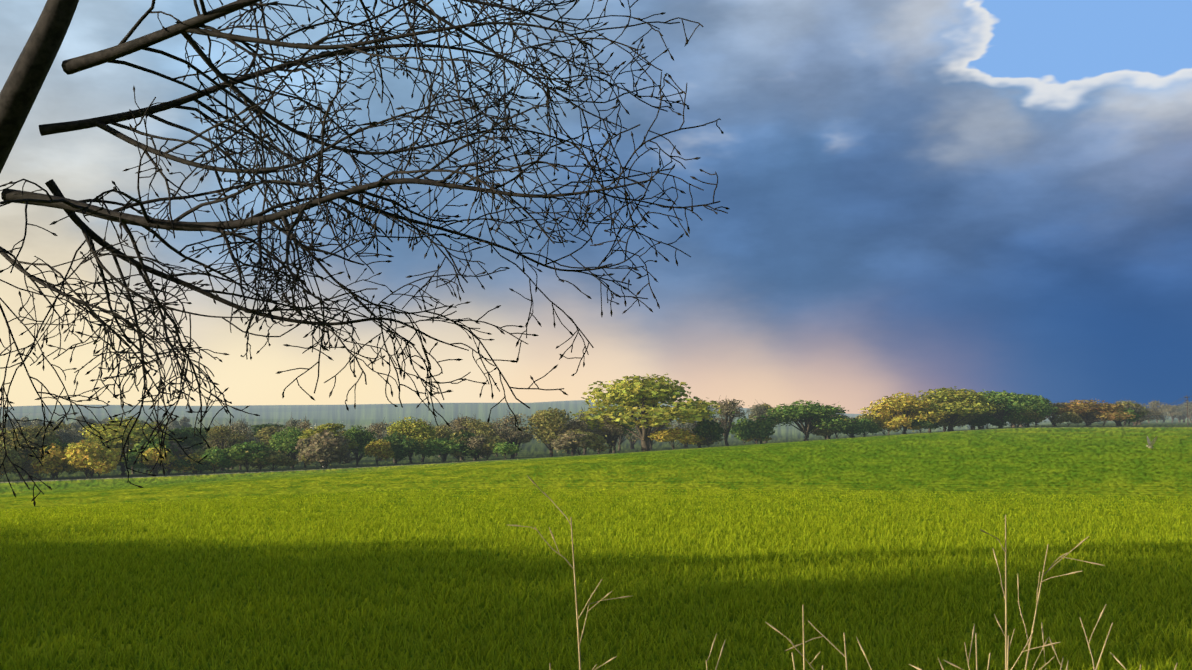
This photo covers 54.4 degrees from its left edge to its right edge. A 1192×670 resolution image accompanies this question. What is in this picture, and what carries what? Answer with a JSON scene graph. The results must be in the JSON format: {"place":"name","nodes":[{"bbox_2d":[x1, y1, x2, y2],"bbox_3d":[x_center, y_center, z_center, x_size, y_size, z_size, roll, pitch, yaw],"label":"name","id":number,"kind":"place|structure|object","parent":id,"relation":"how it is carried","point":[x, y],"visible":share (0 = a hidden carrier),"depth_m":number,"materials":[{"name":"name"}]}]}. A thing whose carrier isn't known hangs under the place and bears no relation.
{"place":"outdoors","nodes":[
{"label":"outdoors","id":0,"kind":"place"},
{"bbox_2d":[0,400,1191,669],"bbox_3d":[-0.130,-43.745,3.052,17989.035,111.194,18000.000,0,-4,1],"label":"terrain","id":1,"kind":"structure","parent":0,"point":[1100,460],"depth_m":35.35,"materials":[{"name":"green plant"}]},
{"bbox_2d":[0,442,27,478],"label":"tree","id":2,"kind":"object","parent":1,"relation":"on","point":[15,457],"visible":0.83,"depth_m":190.35,"materials":[{"name":"green plant"}]},
{"bbox_2d":[15,416,32,428],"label":"tall tree","id":3,"kind":"object","parent":1,"relation":"on","point":[21,423],"visible":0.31,"depth_m":502.24,"materials":[{"name":"green plant"}]},
{"bbox_2d":[0,424,68,479],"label":"round tree","id":4,"kind":"object","parent":1,"relation":"on","point":[29,434],"visible":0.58,"depth_m":196.19,"materials":[{"name":"green plant"}]},
{"bbox_2d":[21,460,61,479],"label":"bush","id":5,"kind":"object","parent":1,"relation":"on","point":[29,469],"visible":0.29,"depth_m":192.48,"materials":[{"name":"green plant"}]},
{"bbox_2d":[27,443,68,479],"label":"tree","id":6,"kind":"object","parent":1,"relation":"on","point":[52,461],"visible":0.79,"depth_m":192.16,"materials":[{"name":"yellow plant"}]},
{"bbox_2d":[42,422,73,443],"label":"bare tree","id":7,"kind":"object","parent":1,"relation":"on","point":[64,438],"visible":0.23,"depth_m":246.09,"materials":[{"name":"green plant"}]},
{"bbox_2d":[39,438,79,478],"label":"tree","id":8,"kind":"object","parent":1,"relation":"on","point":[58,443],"visible":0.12,"depth_m":195.47,"materials":[{"name":"green plant"}]},
{"bbox_2d":[57,428,79,445],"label":"bare tree","id":9,"kind":"object","parent":1,"relation":"on","point":[67,433],"visible":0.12,"depth_m":250.24,"materials":[{"name":"green plant"}]},
{"bbox_2d":[65,425,90,442],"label":"round tree","id":10,"kind":"object","parent":1,"relation":"on","point":[80,437],"visible":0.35,"depth_m":254.32,"materials":[{"name":"green plant"}]},
{"bbox_2d":[59,439,130,478],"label":"tree","id":11,"kind":"object","parent":1,"relation":"on","point":[88,457],"visible":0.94,"depth_m":192.74,"materials":[{"name":"yellow plant"}]},
{"bbox_2d":[67,416,183,475],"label":"round tree","id":12,"kind":"object","parent":1,"relation":"on","point":[136,435],"visible":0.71,"depth_m":204.32,"materials":[{"name":"green plant"}]},
{"bbox_2d":[119,435,183,474],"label":"tree","id":13,"kind":"object","parent":1,"relation":"on","point":[132,458],"visible":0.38,"depth_m":200.31,"materials":[{"name":"green plant"}]},
{"bbox_2d":[136,444,181,475],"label":"bush","id":14,"kind":"object","parent":1,"relation":"on","point":[151,456],"visible":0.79,"depth_m":197.98,"materials":[{"name":"yellow plant"}]},
{"bbox_2d":[147,440,197,474],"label":"bush","id":15,"kind":"object","parent":1,"relation":"on","point":[180,450],"visible":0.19,"depth_m":203.35,"materials":[{"name":"green plant"}]},
{"bbox_2d":[167,418,181,430],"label":"tall tree","id":16,"kind":"object","parent":1,"relation":"on","point":[175,424],"visible":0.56,"depth_m":545.93,"materials":[{"name":"green plant"}]},
{"bbox_2d":[179,417,191,427],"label":"tall tree","id":17,"kind":"object","parent":1,"relation":"on","point":[183,421],"visible":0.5,"depth_m":571.95,"materials":[{"name":"green plant"}]},
{"bbox_2d":[165,426,209,472],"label":"round tree","id":18,"kind":"object","parent":1,"relation":"on","point":[191,439],"visible":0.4,"depth_m":215.35,"materials":[{"name":"green plant"}]},
{"bbox_2d":[167,453,218,473],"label":"bush","id":19,"kind":"object","parent":1,"relation":"on","point":[191,461],"visible":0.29,"depth_m":200.84,"materials":[{"name":"green plant"}]},
{"bbox_2d":[171,455,216,473],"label":"bush","id":20,"kind":"object","parent":1,"relation":"on","point":[198,467],"visible":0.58,"depth_m":200.26,"materials":[{"name":"green plant"}]},
{"bbox_2d":[200,446,237,472],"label":"tree","id":21,"kind":"object","parent":1,"relation":"on","point":[216,456],"visible":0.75,"depth_m":203.46,"materials":[{"name":"green plant"}]},
{"bbox_2d":[202,423,252,470],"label":"bare tree","id":22,"kind":"object","parent":1,"relation":"on","point":[215,434],"visible":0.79,"depth_m":223.47,"materials":[{"name":"brown plant"}]},
{"bbox_2d":[208,421,247,468],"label":"bare tree","id":23,"kind":"object","parent":1,"relation":"on","point":[232,428],"visible":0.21,"depth_m":234.81,"materials":[{"name":"brown plant"}]},
{"bbox_2d":[226,415,257,469],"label":"bare tree","id":24,"kind":"object","parent":1,"relation":"on","point":[241,425],"visible":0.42,"depth_m":229.91,"materials":[{"name":"brown plant"}]},
{"bbox_2d":[223,440,281,471],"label":"bush","id":25,"kind":"object","parent":1,"relation":"on","point":[234,452],"visible":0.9,"depth_m":203.77,"materials":[{"name":"green plant"}]},
{"bbox_2d":[230,447,287,471],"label":"bush","id":26,"kind":"object","parent":1,"relation":"on","point":[272,456],"visible":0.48,"depth_m":204.40,"materials":[{"name":"green plant"}]},
{"bbox_2d":[250,421,285,448],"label":"tall tree","id":27,"kind":"object","parent":1,"relation":"on","point":[257,427],"visible":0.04,"depth_m":281.55,"materials":[{"name":"green plant"}]},
{"bbox_2d":[253,426,283,447],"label":"tall tree","id":28,"kind":"object","parent":1,"relation":"on","point":[265,434],"visible":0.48,"depth_m":270.26,"materials":[{"name":"green plant"}]},
{"bbox_2d":[250,450,301,470],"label":"bush","id":29,"kind":"object","parent":1,"relation":"on","point":[289,462],"visible":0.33,"depth_m":210.27,"materials":[{"name":"green plant"}]},
{"bbox_2d":[268,426,303,468],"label":"round tree","id":30,"kind":"object","parent":1,"relation":"on","point":[283,441],"visible":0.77,"depth_m":223.52,"materials":[{"name":"green plant"}]},
{"bbox_2d":[277,412,301,467],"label":"bare tree","id":31,"kind":"object","parent":1,"relation":"on","point":[293,423],"visible":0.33,"depth_m":235.79,"materials":[{"name":"brown plant"}]},
{"bbox_2d":[296,416,314,467],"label":"bare tree","id":32,"kind":"object","parent":1,"relation":"on","point":[304,425],"visible":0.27,"depth_m":227.22,"materials":[{"name":"brown plant"}]},
{"bbox_2d":[298,453,339,467],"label":"bush","id":33,"kind":"object","parent":1,"relation":"on","point":[332,461],"visible":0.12,"depth_m":215.62,"materials":[{"name":"green plant"}]},
{"bbox_2d":[295,429,356,467],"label":"tree","id":34,"kind":"object","parent":1,"relation":"on","point":[324,447],"visible":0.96,"depth_m":209.13,"materials":[{"name":"brown plant"}]},
{"bbox_2d":[294,450,358,467],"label":"bush","id":35,"kind":"object","parent":1,"relation":"on","point":[347,459],"visible":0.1,"depth_m":218.74,"materials":[{"name":"green plant"}]},
{"bbox_2d":[298,421,359,467],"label":"tree","id":36,"kind":"object","parent":1,"relation":"on","point":[331,427],"visible":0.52,"depth_m":220.28,"materials":[{"name":"green plant"}]},
{"bbox_2d":[343,424,378,465],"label":"round tree","id":37,"kind":"object","parent":1,"relation":"on","point":[361,436],"visible":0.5,"depth_m":231.65,"materials":[{"name":"green plant"}]},
{"bbox_2d":[0,0,729,505],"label":"tree","id":38,"kind":"object","parent":1,"relation":"on","point":[26,78],"visible":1,"depth_m":9.71,"materials":[{"name":"brown plant"}]},
{"bbox_2d":[363,420,390,460],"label":"bare tree","id":39,"kind":"object","parent":1,"relation":"on","point":[378,428],"visible":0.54,"depth_m":281.65,"materials":[{"name":"brown plant"}]},
{"bbox_2d":[364,439,394,465],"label":"tree","id":40,"kind":"object","parent":1,"relation":"on","point":[379,449],"visible":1,"depth_m":216.29,"materials":[{"name":"green plant"}]},
{"bbox_2d":[380,431,420,464],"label":"tree","id":41,"kind":"object","parent":1,"relation":"on","point":[402,448],"visible":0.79,"depth_m":220.49,"materials":[{"name":"green plant"}]},
{"bbox_2d":[386,415,437,463],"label":"round tree","id":42,"kind":"object","parent":1,"relation":"on","point":[420,430],"visible":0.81,"depth_m":228.16,"materials":[{"name":"green plant"}]},
{"bbox_2d":[413,437,465,461],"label":"bush","id":43,"kind":"object","parent":1,"relation":"on","point":[437,446],"visible":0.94,"depth_m":226.35,"materials":[{"name":"green plant"}]},
{"bbox_2d":[432,424,456,461],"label":"bare tree","id":44,"kind":"object","parent":1,"relation":"on","point":[442,432],"visible":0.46,"depth_m":240.00,"materials":[{"name":"green plant"}]},
{"bbox_2d":[441,430,469,461],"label":"tree","id":45,"kind":"object","parent":1,"relation":"on","point":[457,454],"visible":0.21,"depth_m":227.77,"materials":[{"name":"green plant"}]},
{"bbox_2d":[450,413,477,460],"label":"bare tree","id":46,"kind":"object","parent":1,"relation":"on","point":[458,424],"visible":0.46,"depth_m":247.68,"materials":[{"name":"brown plant"}]},
{"bbox_2d":[445,429,485,460],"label":"tree","id":47,"kind":"object","parent":1,"relation":"on","point":[468,452],"visible":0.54,"depth_m":227.26,"materials":[{"name":"green plant"}]},
{"bbox_2d":[451,416,498,459],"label":"bare tree","id":48,"kind":"object","parent":1,"relation":"on","point":[474,424],"visible":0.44,"depth_m":239.07,"materials":[{"name":"brown plant"}]},
{"bbox_2d":[465,434,496,460],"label":"tree","id":49,"kind":"object","parent":1,"relation":"on","point":[475,443],"visible":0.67,"depth_m":226.80,"materials":[{"name":"brown plant"}]},
{"bbox_2d":[472,435,507,459],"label":"tree","id":50,"kind":"object","parent":1,"relation":"on","point":[491,441],"visible":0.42,"depth_m":227.07,"materials":[{"name":"green plant"}]},
{"bbox_2d":[489,442,521,459],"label":"bush","id":51,"kind":"object","parent":1,"relation":"on","point":[503,448],"visible":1,"depth_m":221.37,"materials":[{"name":"green plant"}]},
{"bbox_2d":[485,408,534,458],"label":"bare tree","id":52,"kind":"object","parent":1,"relation":"on","point":[513,434],"visible":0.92,"depth_m":241.11,"materials":[{"name":"brown plant"}]},
{"bbox_2d":[518,407,573,456],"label":"round tree","id":53,"kind":"object","parent":1,"relation":"on","point":[547,422],"visible":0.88,"depth_m":241.13,"materials":[{"name":"green plant"}]},
{"bbox_2d":[549,431,594,455],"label":"bush","id":54,"kind":"object","parent":1,"relation":"on","point":[566,441],"visible":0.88,"depth_m":232.13,"materials":[{"name":"green plant"}]},
{"bbox_2d":[554,419,595,454],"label":"bare tree","id":55,"kind":"object","parent":1,"relation":"on","point":[575,425],"visible":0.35,"depth_m":242.29,"materials":[{"name":"brown plant"}]},
{"bbox_2d":[548,428,613,454],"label":"bush","id":56,"kind":"object","parent":1,"relation":"on","point":[596,444],"visible":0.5,"depth_m":235.43,"materials":[{"name":"green plant"}]},
{"bbox_2d":[567,406,598,454],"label":"bare tree","id":57,"kind":"object","parent":1,"relation":"on","point":[590,431],"visible":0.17,"depth_m":254.40,"materials":[{"name":"brown plant"}]},
{"bbox_2d":[0,488,1191,669],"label":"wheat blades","id":58,"kind":"object","parent":1,"relation":"on","point":[899,576],"visible":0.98,"depth_m":11.93,"materials":[{"name":"green plant"}]},
{"bbox_2d":[594,414,628,452],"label":"bare tree","id":59,"kind":"object","parent":1,"relation":"on","point":[609,432],"visible":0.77,"depth_m":246.85,"materials":[{"name":"brown plant"}]},
{"bbox_2d":[593,405,639,452],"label":"round tree","id":60,"kind":"object","parent":1,"relation":"on","point":[630,434],"visible":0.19,"depth_m":257.81,"materials":[{"name":"green plant"}]},
{"bbox_2d":[628,420,667,449],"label":"round tree","id":61,"kind":"object","parent":1,"relation":"on","point":[650,442],"visible":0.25,"depth_m":301.85,"materials":[{"name":"green plant"}]},
{"bbox_2d":[572,373,734,450],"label":"round tree","id":62,"kind":"object","parent":1,"relation":"on","point":[647,394],"visible":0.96,"depth_m":240.88,"materials":[{"name":"green plant"}]},
{"bbox_2d":[643,427,705,449],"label":"bush","id":63,"kind":"object","parent":1,"relation":"on","point":[682,436],"visible":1,"depth_m":240.86,"materials":[{"name":"yellow plant"}]},
{"bbox_2d":[665,420,694,447],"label":"bare tree","id":64,"kind":"object","parent":1,"relation":"on","point":[679,426],"visible":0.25,"depth_m":320.17,"materials":[{"name":"grey plant"}]},
{"bbox_2d":[682,405,716,447],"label":"bare tree","id":65,"kind":"object","parent":1,"relation":"on","point":[691,426],"visible":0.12,"depth_m":264.46,"materials":[{"name":"grey plant"}]},
{"bbox_2d":[683,433,725,447],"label":"bush","id":66,"kind":"object","parent":1,"relation":"on","point":[711,442],"visible":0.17,"depth_m":245.87,"materials":[{"name":"green plant"}]},
{"bbox_2d":[692,418,727,446],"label":"tree","id":67,"kind":"object","parent":1,"relation":"on","point":[706,428],"visible":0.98,"depth_m":241.51,"materials":[{"name":"green plant"}]},
{"bbox_2d":[710,397,747,445],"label":"bare tree","id":68,"kind":"object","parent":1,"relation":"on","point":[727,408],"visible":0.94,"depth_m":270.71,"materials":[{"name":"grey plant"}]},
{"bbox_2d":[727,416,756,444],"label":"tree","id":69,"kind":"object","parent":1,"relation":"on","point":[739,430],"visible":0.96,"depth_m":275.62,"materials":[{"name":"green plant"}]},
{"bbox_2d":[747,399,775,443],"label":"bare tree","id":70,"kind":"object","parent":1,"relation":"on","point":[756,411],"visible":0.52,"depth_m":281.53,"materials":[{"name":"grey plant"}]},
{"bbox_2d":[746,420,781,443],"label":"tree","id":71,"kind":"object","parent":1,"relation":"on","point":[763,430],"visible":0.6,"depth_m":275.71,"materials":[{"name":"green plant"}]},
{"bbox_2d":[754,400,860,440],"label":"round tree","id":72,"kind":"object","parent":1,"relation":"on","point":[811,415],"visible":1,"depth_m":274.56,"materials":[{"name":"green plant"}]},
{"bbox_2d":[807,420,840,439],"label":"bush","id":73,"kind":"object","parent":1,"relation":"on","point":[824,432],"visible":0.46,"depth_m":280.73,"materials":[{"name":"green plant"}]},
{"bbox_2d":[509,475,1176,669],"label":"dry weed stalks","id":74,"kind":"object","parent":1,"relation":"on","point":[1007,647],"visible":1,"depth_m":4.16,"materials":[{"name":"beige plant"}]},
{"bbox_2d":[836,421,870,437],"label":"bush","id":75,"kind":"object","parent":1,"relation":"on","point":[855,429],"visible":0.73,"depth_m":281.70,"materials":[{"name":"green plant"}]},
{"bbox_2d":[855,413,883,433],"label":"tree","id":76,"kind":"object","parent":1,"relation":"on","point":[868,417],"visible":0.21,"depth_m":292.67,"materials":[{"name":"green plant"}]},
{"bbox_2d":[856,417,884,436],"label":"tree","id":77,"kind":"object","parent":1,"relation":"on","point":[873,427],"visible":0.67,"depth_m":287.15,"materials":[{"name":"green plant"}]},
{"bbox_2d":[875,413,902,434],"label":"tree","id":78,"kind":"object","parent":1,"relation":"on","point":[879,418],"visible":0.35,"depth_m":295.20,"materials":[{"name":"yellow plant"}]},
{"bbox_2d":[882,412,924,432],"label":"bush","id":79,"kind":"object","parent":1,"relation":"on","point":[897,421],"visible":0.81,"depth_m":288.57,"materials":[{"name":"yellow plant"}]},
{"bbox_2d":[858,391,949,433],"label":"round tree","id":80,"kind":"object","parent":1,"relation":"on","point":[901,404],"visible":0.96,"depth_m":288.35,"materials":[{"name":"yellow plant"}]},
{"bbox_2d":[909,418,941,432],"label":"bush","id":81,"kind":"object","parent":1,"relation":"on","point":[927,424],"visible":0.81,"depth_m":288.04,"materials":[{"name":"green plant"}]},
{"bbox_2d":[933,415,970,430],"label":"bush","id":82,"kind":"object","parent":1,"relation":"on","point":[942,422],"visible":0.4,"depth_m":297.14,"materials":[{"name":"green plant"}]},
{"bbox_2d":[917,386,1004,430],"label":"round tree","id":83,"kind":"object","parent":1,"relation":"on","point":[954,404],"visible":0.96,"depth_m":290.86,"materials":[{"name":"green plant"}]},
{"bbox_2d":[957,413,983,428],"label":"bush","id":84,"kind":"object","parent":1,"relation":"on","point":[969,418],"visible":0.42,"depth_m":306.84,"materials":[{"name":"green plant"}]},
{"bbox_2d":[965,415,1007,428],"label":"bush","id":85,"kind":"object","parent":1,"relation":"on","point":[984,420],"visible":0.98,"depth_m":300.04,"materials":[{"name":"green plant"}]},
{"bbox_2d":[975,389,1042,427],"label":"round tree","id":86,"kind":"object","parent":1,"relation":"on","point":[1014,401],"visible":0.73,"depth_m":301.92,"materials":[{"name":"green plant"}]},
{"bbox_2d":[999,413,1039,427],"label":"bush","id":87,"kind":"object","parent":1,"relation":"on","point":[1021,418],"visible":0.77,"depth_m":302.92,"materials":[{"name":"green plant"}]},
{"bbox_2d":[1008,408,1046,426],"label":"bush","id":88,"kind":"object","parent":1,"relation":"on","point":[1028,413],"visible":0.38,"depth_m":302.68,"materials":[{"name":"green plant"}]},
{"bbox_2d":[1024,400,1051,426],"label":"tree","id":89,"kind":"object","parent":1,"relation":"on","point":[1046,410],"visible":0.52,"depth_m":301.80,"materials":[{"name":"green plant"}]},
{"bbox_2d":[1020,393,1058,426],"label":"round tree","id":90,"kind":"object","parent":1,"relation":"on","point":[1038,398],"visible":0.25,"depth_m":316.97,"materials":[{"name":"green plant"}]},
{"bbox_2d":[1046,401,1068,425],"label":"bare tree","id":91,"kind":"object","parent":1,"relation":"on","point":[1053,415],"visible":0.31,"depth_m":324.31,"materials":[{"name":"grey plant"}]},
{"bbox_2d":[1050,410,1084,426],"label":"bush","id":92,"kind":"object","parent":1,"relation":"on","point":[1071,417],"visible":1,"depth_m":314.70,"materials":[{"name":"green plant"}]},
{"bbox_2d":[1051,399,1140,425],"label":"round tree","id":93,"kind":"object","parent":1,"relation":"on","point":[1080,408],"visible":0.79,"depth_m":320.06,"materials":[{"name":"brown plant"}]},
{"bbox_2d":[1084,411,1115,425],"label":"bush","id":94,"kind":"object","parent":1,"relation":"on","point":[1092,416],"visible":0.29,"depth_m":322.92,"materials":[{"name":"brown plant"}]},
{"bbox_2d":[1109,401,1145,425],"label":"bare tree","id":95,"kind":"object","parent":1,"relation":"on","point":[1119,421],"visible":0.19,"depth_m":326.19,"materials":[{"name":"plant"}]},
{"bbox_2d":[1115,408,1142,425],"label":"tree","id":96,"kind":"object","parent":1,"relation":"on","point":[1132,419],"visible":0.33,"depth_m":319.85,"materials":[{"name":"green plant"}]},
{"bbox_2d":[1116,401,1151,425],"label":"tree","id":97,"kind":"object","parent":1,"relation":"on","point":[1125,403],"visible":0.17,"depth_m":327.51,"materials":[{"name":"brown plant"}]},
{"bbox_2d":[1132,410,1167,425],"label":"bare tree","id":98,"kind":"object","parent":1,"relation":"on","point":[1142,419],"visible":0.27,"depth_m":363.67,"materials":[{"name":"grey plant"}]},
{"bbox_2d":[1137,409,1169,424],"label":"bare tree","id":99,"kind":"object","parent":1,"relation":"on","point":[1156,413],"visible":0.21,"depth_m":437.07,"materials":[{"name":"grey plant"}]},
{"bbox_2d":[1146,400,1168,422],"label":"bare tree","id":100,"kind":"object","parent":1,"relation":"on","point":[1153,404],"visible":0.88,"depth_m":759.56,"materials":[{"name":"grey plant"}]},
{"bbox_2d":[1163,403,1182,422],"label":"bare tree","id":101,"kind":"object","parent":1,"relation":"on","point":[1171,409],"visible":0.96,"depth_m":809.02,"materials":[{"name":"grey plant"}]},
{"bbox_2d":[1177,402,1191,422],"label":"bare tree","id":102,"kind":"object","parent":1,"relation":"on","point":[1189,411],"visible":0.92,"depth_m":804.03,"materials":[{"name":"grey plant"}]},
{"bbox_2d":[0,0,1191,413],"label":"sky","id":103,"kind":"structure","parent":0,"point":[976,195],"materials":[{"name":"blue"}]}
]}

